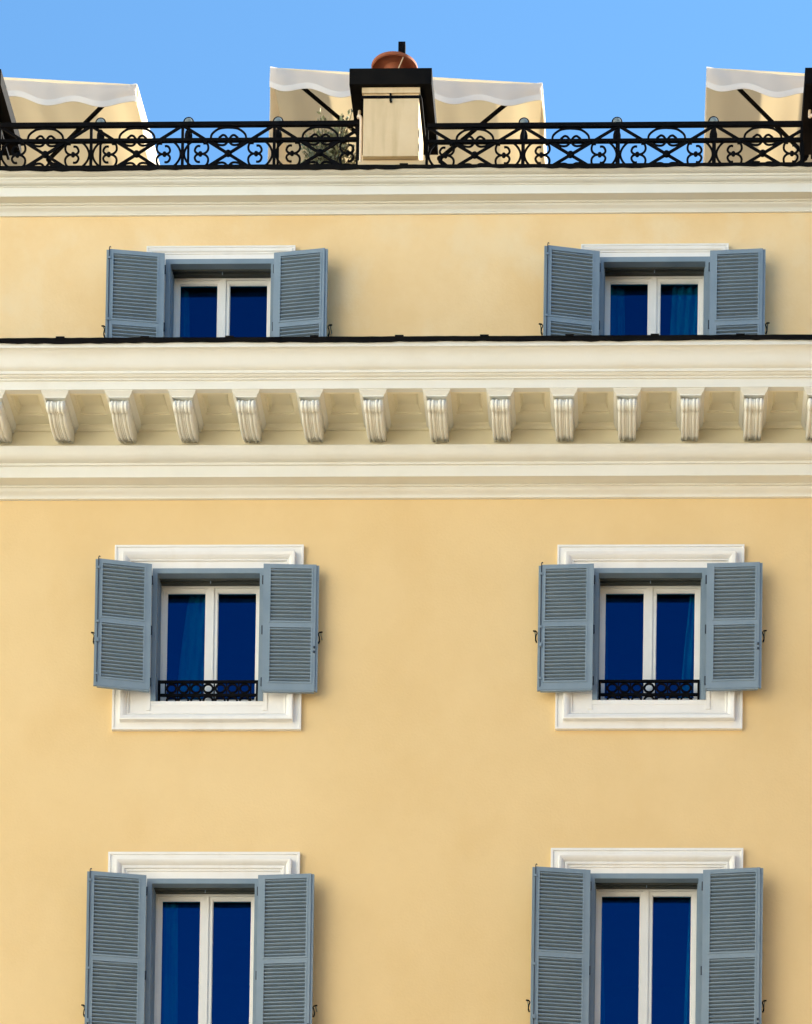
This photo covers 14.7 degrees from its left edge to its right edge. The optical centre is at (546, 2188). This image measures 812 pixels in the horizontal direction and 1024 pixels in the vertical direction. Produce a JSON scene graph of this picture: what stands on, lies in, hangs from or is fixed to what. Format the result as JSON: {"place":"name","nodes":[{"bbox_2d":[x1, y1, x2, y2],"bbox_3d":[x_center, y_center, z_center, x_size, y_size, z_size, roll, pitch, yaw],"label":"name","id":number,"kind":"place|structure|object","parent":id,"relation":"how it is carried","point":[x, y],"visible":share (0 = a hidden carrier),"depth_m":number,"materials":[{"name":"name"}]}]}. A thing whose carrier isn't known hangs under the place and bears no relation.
{"place":"outdoors","nodes":[
{"label":"outdoors","id":0,"kind":"place"},
{"bbox_2d":[0,0,811,164],"label":"sky","id":1,"kind":"structure","parent":0,"point":[200,60],"materials":[{"name":"blue"}]},
{"label":"street","id":2,"kind":"structure","parent":0,"visible":0},
{"bbox_2d":[0,41,811,1023],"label":"palazzo building","id":3,"kind":"structure","parent":2,"relation":"on","point":[398,463],"depth_m":33.55,"materials":[{"name":"paint"}]},
{"bbox_2d":[1,77,159,165],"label":"terrace awning","id":4,"kind":"object","parent":3,"relation":"attached to","point":[38,100],"visible":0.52,"depth_m":36.37,"materials":[{"name":"beige fabric"}]},
{"bbox_2d":[95,117,105,164],"bbox_3d":[-4.932,-22.397,34.654,0.121,1.013,0.120,1,-2,2],"label":"terrace lamp","id":5,"kind":"object","parent":3,"relation":"on","point":[100,119],"visible":0.43,"depth_m":34.64,"materials":[{"name":"black metal"}]},
{"bbox_2d":[162,903,177,1023],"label":"curtain","id":6,"kind":"object","parent":3,"relation":"hanging from","point":[170,977],"visible":1,"depth_m":33.88,"materials":[{"name":"blue fabric"}]},
{"bbox_2d":[0,120,358,166],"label":"terrace railing","id":7,"kind":"object","parent":3,"relation":"on","point":[145,142],"visible":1,"depth_m":34.27,"materials":[{"name":"black metal"}]},
{"bbox_2d":[181,289,189,336],"bbox_3d":[-3.977,-20.217,34.597,0.125,1.508,0.051,1,-2,2],"label":"curtain","id":8,"kind":"object","parent":3,"relation":"hanging from","point":[185,325],"visible":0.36,"depth_m":34.61,"materials":[{"name":"blue fabric"}]},
{"bbox_2d":[183,117,193,164],"bbox_3d":[-3.956,-22.384,34.626,0.121,1.013,0.120,1,-2,2],"label":"terrace lamp","id":9,"kind":"object","parent":3,"relation":"on","point":[188,134],"visible":0.37,"depth_m":34.61,"materials":[{"name":"black metal"}]},
{"bbox_2d":[176,596,204,699],"bbox_3d":[-3.845,-16.609,33.983,0.345,1.322,0.051,1,-2,2],"label":"curtain","id":10,"kind":"object","parent":3,"relation":"hanging from","point":[191,666],"visible":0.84,"depth_m":33.98,"materials":[{"name":"blue fabric"}]},
{"bbox_2d":[81,852,316,1023],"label":"window","id":11,"kind":"structure","parent":3,"relation":"in","point":[123,969],"depth_m":33.37,"materials":[{"name":"white wood"}]},
{"bbox_2d":[91,544,322,730],"bbox_3d":[-3.623,-16.632,33.640,2.483,2.009,0.601,1,-2,2],"label":"window","id":12,"kind":"structure","parent":3,"relation":"in","point":[132,590],"depth_m":33.55,"materials":[{"name":"wood"}]},
{"bbox_2d":[101,245,331,337],"bbox_3d":[-3.579,-20.273,34.266,2.520,1.890,0.569,1,-2,2],"label":"window","id":13,"kind":"structure","parent":3,"relation":"in","point":[143,289],"depth_m":34.11,"materials":[{"name":"white wood"}]},
{"bbox_2d":[273,116,283,163],"bbox_3d":[-2.964,-22.372,34.597,0.121,1.013,0.120,1,-2,2],"label":"terrace lamp","id":14,"kind":"object","parent":3,"relation":"on","point":[278,131],"visible":0.41,"depth_m":34.59,"materials":[{"name":"black metal"}]},
{"bbox_2d":[300,108,355,163],"bbox_3d":[-2.414,-22.490,34.810,0.714,1.270,0.547,1,-2,2],"label":"potted shrub","id":15,"kind":"object","parent":3,"relation":"on","point":[334,153],"visible":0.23,"depth_m":34.75,"materials":[{"name":"green plant"}]},
{"bbox_2d":[267,67,546,163],"bbox_3d":[-1.568,-23.467,36.953,3.174,2.056,2.479,1,-2,2],"label":"terrace awning","id":16,"kind":"object","parent":3,"relation":"attached to","point":[300,95],"visible":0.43,"depth_m":36.24,"materials":[{"name":"beige fabric"}]},
{"bbox_2d":[519,117,528,163],"bbox_3d":[-0.251,-22.323,34.518,0.121,0.983,0.120,1,-2,2],"label":"terrace lamp","id":17,"kind":"object","parent":3,"relation":"on","point":[524,119],"visible":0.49,"depth_m":34.51,"materials":[{"name":"black metal"}]},
{"bbox_2d":[600,899,603,1023],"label":"window frame","id":18,"kind":"object","parent":3,"relation":"hanging from","point":[602,987],"visible":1,"depth_m":33.75,"materials":[{"name":"white wood"}]},
{"bbox_2d":[604,597,607,698],"bbox_3d":[0.646,-16.552,33.849,0.027,1.306,0.055,2,-2,-35],"label":"window frame","id":19,"kind":"object","parent":3,"relation":"hanging from","point":[606,671],"visible":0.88,"depth_m":33.86,"materials":[{"name":"white wood"}]},
{"bbox_2d":[425,121,803,163],"bbox_3d":[0.743,-22.159,34.129,4.123,0.684,0.051,1,-2,2],"label":"terrace railing","id":20,"kind":"object","parent":3,"relation":"on","point":[653,143],"visible":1,"depth_m":34.13,"materials":[{"name":"black metal"}]},
{"bbox_2d":[612,117,622,162],"bbox_3d":[0.774,-22.310,34.488,0.121,0.983,0.120,1,-2,2],"label":"terrace lamp","id":21,"kind":"object","parent":3,"relation":"on","point":[616,119],"visible":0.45,"depth_m":34.47,"materials":[{"name":"black metal"}]},
{"bbox_2d":[610,287,624,334],"bbox_3d":[0.786,-20.156,34.459,0.185,1.506,0.051,1,-2,2],"label":"curtain","id":22,"kind":"object","parent":3,"relation":"hanging from","point":[617,313],"visible":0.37,"depth_m":34.47,"materials":[{"name":"blue fabric"}]},
{"bbox_2d":[526,848,766,1023],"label":"window","id":23,"kind":"structure","parent":3,"relation":"in","point":[726,896],"depth_m":33.24,"materials":[{"name":"white wood"}]},
{"bbox_2d":[533,544,766,730],"bbox_3d":[1.107,-16.567,33.553,2.487,1.995,0.499,1,-2,2],"label":"window","id":24,"kind":"structure","parent":3,"relation":"in","point":[727,589],"depth_m":33.42,"materials":[{"name":"wood"}]},
{"bbox_2d":[539,242,769,335],"bbox_3d":[1.172,-20.211,34.113,2.501,1.886,0.598,1,-2,2],"label":"window","id":25,"kind":"structure","parent":3,"relation":"in","point":[577,282],"depth_m":33.96,"materials":[{"name":"white wood"}]},
{"bbox_2d":[670,287,697,334],"bbox_3d":[1.496,-20.147,34.438,0.335,1.506,0.051,1,-2,2],"label":"curtain","id":26,"kind":"object","parent":3,"relation":"hanging from","point":[684,313],"visible":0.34,"depth_m":34.45,"materials":[{"name":"blue fabric"}]},
{"bbox_2d":[680,595,694,697],"bbox_3d":[1.523,-16.541,33.827,0.155,1.306,0.050,1,-2,2],"label":"curtain","id":27,"kind":"object","parent":3,"relation":"hanging from","point":[688,667],"visible":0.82,"depth_m":33.82,"materials":[{"name":"blue fabric"}]},
{"bbox_2d":[684,898,690,1023],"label":"curtain","id":28,"kind":"object","parent":3,"relation":"hanging from","point":[687,1004],"visible":1,"depth_m":33.72,"materials":[{"name":"blue fabric"}]},
{"bbox_2d":[708,116,718,161],"bbox_3d":[1.835,-22.296,34.457,0.121,0.983,0.120,1,-2,2],"label":"terrace lamp","id":29,"kind":"object","parent":3,"relation":"on","point":[713,118],"visible":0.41,"depth_m":34.45,"materials":[{"name":"black metal"}]},
{"bbox_2d":[703,67,811,162],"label":"terrace awning","id":30,"kind":"object","parent":3,"relation":"attached to","point":[741,95],"visible":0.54,"depth_m":36.21,"materials":[{"name":"beige fabric"}]}
]}

